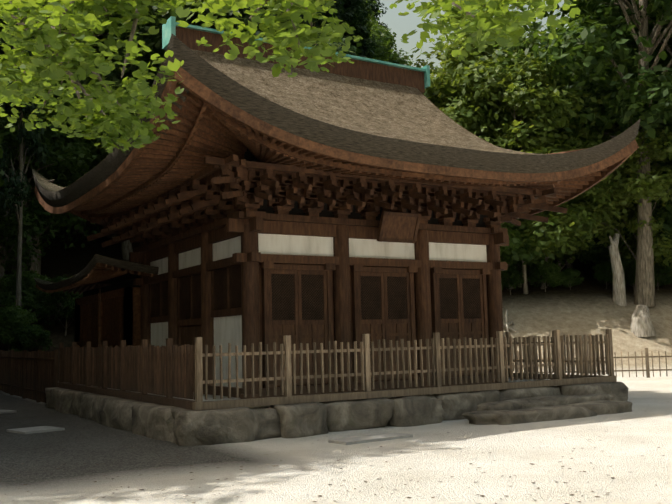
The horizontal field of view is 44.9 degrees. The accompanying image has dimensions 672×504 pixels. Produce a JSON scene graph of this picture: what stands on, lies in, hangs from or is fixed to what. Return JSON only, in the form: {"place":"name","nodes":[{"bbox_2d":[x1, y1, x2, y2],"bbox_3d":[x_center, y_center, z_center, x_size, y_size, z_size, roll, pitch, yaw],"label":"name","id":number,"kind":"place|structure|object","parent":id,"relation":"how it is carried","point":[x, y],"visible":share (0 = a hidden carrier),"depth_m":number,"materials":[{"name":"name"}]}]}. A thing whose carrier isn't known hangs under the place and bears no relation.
{"place":"outdoors","nodes":[
{"label":"outdoors","id":0,"kind":"place"},
{"bbox_2d":[0,215,671,503],"bbox_3d":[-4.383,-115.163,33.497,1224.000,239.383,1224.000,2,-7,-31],"label":"ground","id":1,"kind":"structure","parent":0,"point":[635,468],"depth_m":10.95,"materials":[{"name":"beige sand"}]},
{"bbox_2d":[0,141,5,186],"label":"tree","id":2,"kind":"object","parent":1,"relation":"on","point":[2,172],"visible":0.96,"depth_m":26.90,"materials":[{"name":"green plant"}]},
{"bbox_2d":[0,102,17,143],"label":"tree","id":3,"kind":"object","parent":1,"relation":"on","point":[2,131],"visible":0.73,"depth_m":30.74,"materials":[{"name":"green plant"}]},
{"bbox_2d":[0,304,40,351],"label":"shrub","id":4,"kind":"object","parent":1,"relation":"on","point":[13,318],"visible":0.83,"depth_m":29.78,"materials":[{"name":"green plant"}]},
{"bbox_2d":[0,19,47,167],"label":"tree","id":5,"kind":"object","parent":1,"relation":"on","point":[1,28],"depth_m":33.18,"materials":[{"name":"green plant"}]},
{"bbox_2d":[0,5,49,308],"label":"tree","id":6,"kind":"object","parent":1,"relation":"on","point":[10,190],"visible":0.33,"depth_m":31.43,"materials":[{"name":"green plant"}]},
{"bbox_2d":[0,268,51,309],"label":"shrub","id":7,"kind":"object","parent":1,"relation":"on","point":[29,290],"visible":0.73,"depth_m":31.70,"materials":[{"name":"green plant"}]},
{"bbox_2d":[8,324,54,351],"bbox_3d":[-11.219,3.292,29.939,1.691,1.335,1.621,-2,-6,3],"label":"shrub","id":8,"kind":"object","parent":1,"relation":"on","point":[25,336],"visible":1,"depth_m":29.64,"materials":[{"name":"green plant"}]},
{"bbox_2d":[0,68,97,304],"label":"tree","id":9,"kind":"object","parent":1,"relation":"on","point":[57,162],"visible":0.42,"depth_m":34.51,"materials":[{"name":"green plant"}]},
{"bbox_2d":[0,20,107,272],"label":"tree","id":10,"kind":"object","parent":1,"relation":"on","point":[56,135],"visible":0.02,"depth_m":36.19,"materials":[{"name":"green plant"}]},
{"bbox_2d":[8,29,103,265],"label":"tree","id":11,"kind":"object","parent":1,"relation":"on","point":[74,165],"depth_m":42.92,"materials":[{"name":"green plant"}]},
{"bbox_2d":[35,274,82,335],"bbox_3d":[-10.407,2.083,31.575,2.678,2.422,2.566,-4,-6,7],"label":"shrub","id":12,"kind":"object","parent":1,"relation":"on","point":[66,299],"visible":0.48,"depth_m":31.11,"materials":[{"name":"green plant"}]},
{"bbox_2d":[2,1,159,274],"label":"tree","id":13,"kind":"object","parent":1,"relation":"on","point":[112,75],"visible":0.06,"depth_m":38.34,"materials":[{"name":"green plant"}]},
{"bbox_2d":[11,10,150,272],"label":"tree","id":14,"kind":"object","parent":1,"relation":"on","point":[14,267],"depth_m":40.39,"materials":[{"name":"green plant"}]},
{"bbox_2d":[46,51,120,235],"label":"tree","id":15,"kind":"object","parent":1,"relation":"on","point":[47,230],"depth_m":53.24,"materials":[{"name":"green plant"}]},
{"bbox_2d":[0,338,194,409],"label":"dark fence","id":16,"kind":"object","parent":1,"relation":"on","point":[145,370],"visible":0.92,"depth_m":16.74,"materials":[{"name":"brown wood"}]},
{"bbox_2d":[72,59,123,233],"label":"tree","id":17,"kind":"object","parent":1,"relation":"on","point":[76,230],"depth_m":54.15,"materials":[{"name":"green plant"}]},
{"bbox_2d":[74,280,140,347],"bbox_3d":[-3.548,2.386,24.088,6.980,2.650,5.180,2,-7,-31],"label":"annex","id":18,"kind":"object","parent":1,"relation":"on","point":[120,313],"depth_m":21.62,"materials":[{"name":"brown wood"}]},
{"bbox_2d":[36,263,156,293],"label":"annex rafters","id":19,"kind":"object","parent":18,"relation":"on","point":[97,273],"visible":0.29,"depth_m":20.27,"materials":[{"name":"brown wood"}]},
{"bbox_2d":[34,254,158,290],"bbox_3d":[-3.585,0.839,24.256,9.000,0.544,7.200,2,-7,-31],"label":"small roof","id":20,"kind":"structure","parent":19,"relation":"on","point":[89,267],"depth_m":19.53,"materials":[{"name":"brown wood"}]},
{"bbox_2d":[99,285,100,345],"bbox_3d":[-5.490,2.053,18.895,0.040,2.590,0.035,2,-7,-31],"label":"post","id":21,"kind":"object","parent":20,"relation":"hanging from","point":[99,313],"visible":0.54,"depth_m":18.95,"materials":[{"name":"brown wood"}]},
{"bbox_2d":[54,2,164,258],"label":"tree","id":22,"kind":"object","parent":1,"relation":"on","point":[126,248],"visible":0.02,"depth_m":44.48,"materials":[{"name":"green plant"}]},
{"bbox_2d":[88,17,136,237],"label":"tree","id":23,"kind":"object","parent":1,"relation":"on","point":[112,235],"depth_m":52.78,"materials":[{"name":"green plant"}]},
{"bbox_2d":[0,409,412,444],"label":"slabs","id":24,"kind":"structure","parent":1,"relation":"on","point":[342,441],"depth_m":12.59,"materials":[{"name":"grey stone"}]},
{"bbox_2d":[151,0,318,38],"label":"tree","id":25,"kind":"object","parent":1,"relation":"on","point":[242,13],"visible":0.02,"depth_m":37.13,"materials":[{"name":"green plant"}]},
{"bbox_2d":[108,0,366,87],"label":"tree","id":26,"kind":"object","parent":1,"relation":"on","point":[151,40],"visible":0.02,"depth_m":37.84,"materials":[{"name":"green plant"}]},
{"bbox_2d":[203,0,369,55],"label":"tree","id":27,"kind":"object","parent":1,"relation":"on","point":[345,32],"depth_m":46.57,"materials":[{"name":"green plant"}]},
{"bbox_2d":[0,0,579,153],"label":"maple","id":28,"kind":"object","parent":1,"relation":"on","point":[38,74],"visible":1,"depth_m":4.48,"materials":[{"name":"green plant"}]},
{"bbox_2d":[279,0,346,47],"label":"tree","id":29,"kind":"object","parent":1,"relation":"on","point":[318,23],"visible":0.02,"depth_m":37.01,"materials":[{"name":"green plant"}]},
{"bbox_2d":[5,414,664,503],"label":"debris","id":30,"kind":"object","parent":1,"relation":"on","point":[379,477],"visible":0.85,"depth_m":9.15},
{"bbox_2d":[45,377,632,445],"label":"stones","id":31,"kind":"object","parent":1,"relation":"on","point":[179,426],"visible":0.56,"depth_m":14.16,"materials":[{"name":"grey stone"}]},
{"bbox_2d":[129,148,508,398],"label":"hall","id":32,"kind":"structure","parent":31,"relation":"on","point":[342,270],"depth_m":16.48,"materials":[{"name":"brown wood"}]},
{"bbox_2d":[150,265,480,319],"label":"window panels","id":33,"kind":"object","parent":32,"relation":"attached to","point":[155,299],"visible":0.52,"depth_m":16.69,"materials":[{"name":"brown wood"}]},
{"bbox_2d":[87,154,566,246],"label":"brackets","id":34,"kind":"object","parent":32,"relation":"on","point":[219,189],"visible":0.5,"depth_m":16.37,"materials":[{"name":"brown wood"}]},
{"bbox_2d":[34,67,638,224],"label":"roof eaves","id":35,"kind":"object","parent":34,"relation":"on","point":[220,126],"visible":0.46,"depth_m":14.76,"materials":[{"name":"brown wood"}]},
{"bbox_2d":[32,49,601,190],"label":"roof","id":36,"kind":"structure","parent":35,"relation":"on","point":[394,111],"depth_m":18.44,"materials":[{"name":"brown wood"}]},
{"bbox_2d":[176,26,424,92],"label":"roof ridge","id":37,"kind":"structure","parent":36,"relation":"on","point":[360,69],"depth_m":20.09,"materials":[{"name":"brown wood"}]},
{"bbox_2d":[162,16,429,88],"bbox_3d":[-0.712,-4.733,19.859,7.100,0.560,0.580,2,-7,-31],"label":"roof ridge cap","id":38,"kind":"object","parent":37,"relation":"on","point":[169,27],"visible":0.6,"depth_m":18.47,"materials":[{"name":"teal metal"}]},
{"bbox_2d":[417,88,477,136],"bbox_3d":[-0.679,-3.326,19.707,6.400,2.491,6.400,2,-7,-31],"label":"roof edge","id":39,"kind":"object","parent":36,"relation":"on","point":[438,108],"depth_m":20.75,"materials":[{"name":"brown wood"}]},
{"bbox_2d":[32,34,640,215],"bbox_3d":[-0.642,-1.793,19.542,10.700,1.564,10.700,2,-7,-31],"label":"roof edge","id":40,"kind":"object","parent":35,"relation":"on","point":[216,81],"visible":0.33,"depth_m":14.43,"materials":[{"name":"brown wood"}]},
{"bbox_2d":[96,82,600,216],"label":"soffit","id":41,"kind":"structure","parent":35,"relation":"attached to","point":[196,106],"depth_m":13.69,"materials":[{"name":"brown wood"}]},
{"bbox_2d":[107,379,556,407],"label":"platform top","id":42,"kind":"structure","parent":31,"relation":"on","point":[209,397],"depth_m":15.48,"materials":[{"name":"grey stone"}]},
{"bbox_2d":[328,37,356,55],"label":"tree","id":43,"kind":"object","parent":1,"relation":"on","point":[349,49],"visible":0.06,"depth_m":34.24,"materials":[{"name":"green plant"}]},
{"bbox_2d":[321,0,375,58],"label":"tree","id":44,"kind":"object","parent":1,"relation":"on","point":[349,18],"visible":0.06,"depth_m":46.48,"materials":[{"name":"green plant"}]},
{"bbox_2d":[357,9,397,61],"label":"tree","id":45,"kind":"object","parent":1,"relation":"on","point":[379,49],"visible":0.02,"depth_m":52.98,"materials":[{"name":"green plant"}]},
{"bbox_2d":[364,0,392,48],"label":"tree","id":46,"kind":"object","parent":1,"relation":"on","point":[374,9],"visible":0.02,"depth_m":109.13,"materials":[{"name":"green plant"}]},
{"bbox_2d":[360,0,410,64],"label":"tree","id":47,"kind":"object","parent":1,"relation":"on","point":[368,25],"visible":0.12,"depth_m":76.38,"materials":[{"name":"green plant"}]},
{"bbox_2d":[364,22,414,65],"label":"tree","id":48,"kind":"object","parent":1,"relation":"on","point":[373,28],"depth_m":86.22,"materials":[{"name":"green plant"}]},
{"bbox_2d":[193,329,671,409],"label":"fence light","id":49,"kind":"object","parent":1,"relation":"on","point":[558,351],"visible":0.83,"depth_m":14.94,"materials":[{"name":"brown wood"}]},
{"bbox_2d":[427,89,470,108],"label":"tree","id":50,"kind":"object","parent":1,"relation":"on","point":[437,99],"visible":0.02,"depth_m":38.68,"materials":[{"name":"green plant"}]},
{"bbox_2d":[403,25,571,288],"bbox_3d":[7.324,-4.390,37.220,8.180,12.498,8.519,3,-8,-36],"label":"tree","id":51,"kind":"object","parent":1,"relation":"on","point":[449,63],"visible":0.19,"depth_m":35.46,"materials":[{"name":"green plant"}]},
{"bbox_2d":[443,37,562,150],"bbox_3d":[7.793,-4.312,38.259,6.656,11.744,6.811,-3,-6,17],"label":"tree","id":52,"kind":"object","parent":1,"relation":"on","point":[509,114],"visible":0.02,"depth_m":36.41,"materials":[{"name":"green plant"}]},
{"bbox_2d":[501,266,524,294],"bbox_3d":[7.387,1.227,35.011,1.520,1.277,1.586,0,-5,-27],"label":"shrub","id":53,"kind":"object","parent":1,"relation":"on","point":[509,281],"visible":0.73,"depth_m":34.73,"materials":[{"name":"green plant"}]},
{"bbox_2d":[500,219,525,270],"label":"tree","id":54,"kind":"object","parent":1,"relation":"on","point":[511,242],"depth_m":33.02,"materials":[{"name":"green plant"}]},
{"bbox_2d":[425,25,606,149],"bbox_3d":[7.954,-4.917,39.028,9.043,13.404,8.682,-9,-11,38],"label":"tree","id":55,"kind":"object","parent":1,"relation":"on","point":[528,43],"depth_m":38.39,"materials":[{"name":"green plant"}]},
{"bbox_2d":[508,260,536,278],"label":"tree","id":56,"kind":"object","parent":1,"relation":"on","point":[527,268],"visible":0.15,"depth_m":37.02,"materials":[{"name":"green plant"}]},
{"bbox_2d":[440,48,614,293],"bbox_3d":[8.061,-3.428,35.601,8.108,10.640,7.785,-1,-6,9],"label":"tree","id":57,"kind":"object","parent":1,"relation":"on","point":[539,100],"visible":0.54,"depth_m":33.93,"materials":[{"name":"green plant"}]},
{"bbox_2d":[442,51,616,284],"bbox_3d":[9.109,-4.113,38.547,8.893,11.800,8.538,3,-6,-30],"label":"tree","id":58,"kind":"object","parent":1,"relation":"on","point":[511,116],"depth_m":35.94,"materials":[{"name":"green plant"}]},
{"bbox_2d":[507,223,553,254],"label":"tree","id":59,"kind":"object","parent":1,"relation":"on","point":[536,230],"depth_m":34.06,"materials":[{"name":"green plant"}]},
{"bbox_2d":[500,201,567,266],"bbox_3d":[7.408,-0.953,36.277,6.448,5.489,6.728,-7,-10,32],"label":"tree","id":60,"kind":"object","parent":1,"relation":"on","point":[530,257],"visible":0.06,"depth_m":34.14,"materials":[{"name":"green plant"}]},
{"bbox_2d":[502,206,583,286],"bbox_3d":[8.052,-0.924,37.566,6.033,5.510,5.782,2,-7,-38],"label":"shrub","id":61,"kind":"object","parent":1,"relation":"on","point":[544,258],"depth_m":37.04,"materials":[{"name":"green plant"}]},
{"bbox_2d":[527,261,565,291],"bbox_3d":[9.206,1.080,35.723,1.808,1.449,1.732,-6,-7,32],"label":"shrub","id":62,"kind":"object","parent":1,"relation":"on","point":[551,277],"visible":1,"depth_m":35.45,"materials":[{"name":"green plant"}]},
{"bbox_2d":[557,267,584,289],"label":"tree","id":63,"kind":"object","parent":1,"relation":"on","point":[569,274],"visible":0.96,"depth_m":36.07,"materials":[{"name":"green plant"}]},
{"bbox_2d":[538,3,609,59],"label":"tree","id":64,"kind":"object","parent":1,"relation":"on","point":[578,22],"depth_m":75.48,"materials":[{"name":"green plant"}]},
{"bbox_2d":[528,108,626,288],"bbox_3d":[9.496,-2.537,36.677,6.369,8.708,6.634,2,-5,-14],"label":"tree","id":65,"kind":"object","parent":1,"relation":"on","point":[592,142],"visible":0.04,"depth_m":34.85,"materials":[{"name":"green plant"}]},
{"bbox_2d":[503,233,654,336],"bbox_3d":[9.282,1.243,32.519,7.074,4.436,2.552,1,-7,-20],"label":"dead wood","id":66,"kind":"object","parent":1,"relation":"on","point":[641,325],"visible":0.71,"depth_m":34.24,"materials":[{"name":"grey wood"}]},
{"bbox_2d":[544,202,618,271],"bbox_3d":[11.014,-0.908,38.931,5.386,4.872,5.620,0,-8,2],"label":"shrub","id":67,"kind":"object","parent":1,"relation":"on","point":[596,253],"depth_m":37.48,"materials":[{"name":"green plant"}]},
{"bbox_2d":[492,0,671,306],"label":"tree","id":68,"kind":"object","parent":1,"relation":"on","point":[559,52],"visible":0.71,"depth_m":33.79,"materials":[{"name":"green plant"}]},
{"bbox_2d":[566,188,604,268],"bbox_3d":[11.749,-3.768,40.791,6.723,10.404,5.687,-3,-6,13],"label":"tree","id":69,"kind":"object","parent":1,"relation":"on","point":[568,265],"depth_m":39.84,"materials":[{"name":"green plant"}]},
{"bbox_2d":[592,259,612,288],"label":"tree","id":70,"kind":"object","parent":1,"relation":"on","point":[602,273],"visible":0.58,"depth_m":36.33,"materials":[{"name":"green plant"}]},
{"bbox_2d":[561,0,671,182],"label":"tree","id":71,"kind":"object","parent":1,"relation":"on","point":[628,43],"visible":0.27,"depth_m":36.59,"materials":[{"name":"green plant"}]},
{"bbox_2d":[606,256,635,286],"bbox_3d":[13.057,0.954,36.152,2.052,1.715,2.141,-2,-5,-10],"label":"shrub","id":72,"kind":"object","parent":1,"relation":"on","point":[629,264],"visible":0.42,"depth_m":35.80,"materials":[{"name":"green plant"}]},
{"bbox_2d":[574,4,671,72],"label":"tree","id":73,"kind":"object","parent":1,"relation":"on","point":[668,59],"visible":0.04,"depth_m":40.18,"materials":[{"name":"green plant"}]},
{"bbox_2d":[577,112,671,294],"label":"tree","id":74,"kind":"object","parent":1,"relation":"on","point":[656,189],"visible":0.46,"depth_m":34.43,"materials":[{"name":"green plant"}]},
{"bbox_2d":[607,155,671,266],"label":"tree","id":75,"kind":"object","parent":1,"relation":"on","point":[664,212],"visible":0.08,"depth_m":35.43,"materials":[{"name":"green plant"}]},
{"bbox_2d":[654,262,671,286],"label":"tree","id":76,"kind":"object","parent":1,"relation":"on","point":[660,278],"visible":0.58,"depth_m":36.24,"materials":[{"name":"green plant"}]},
{"bbox_2d":[375,0,570,76],"label":"sky","id":77,"kind":"structure","parent":0,"point":[401,25],"materials":[{"name":"white"}]}
]}

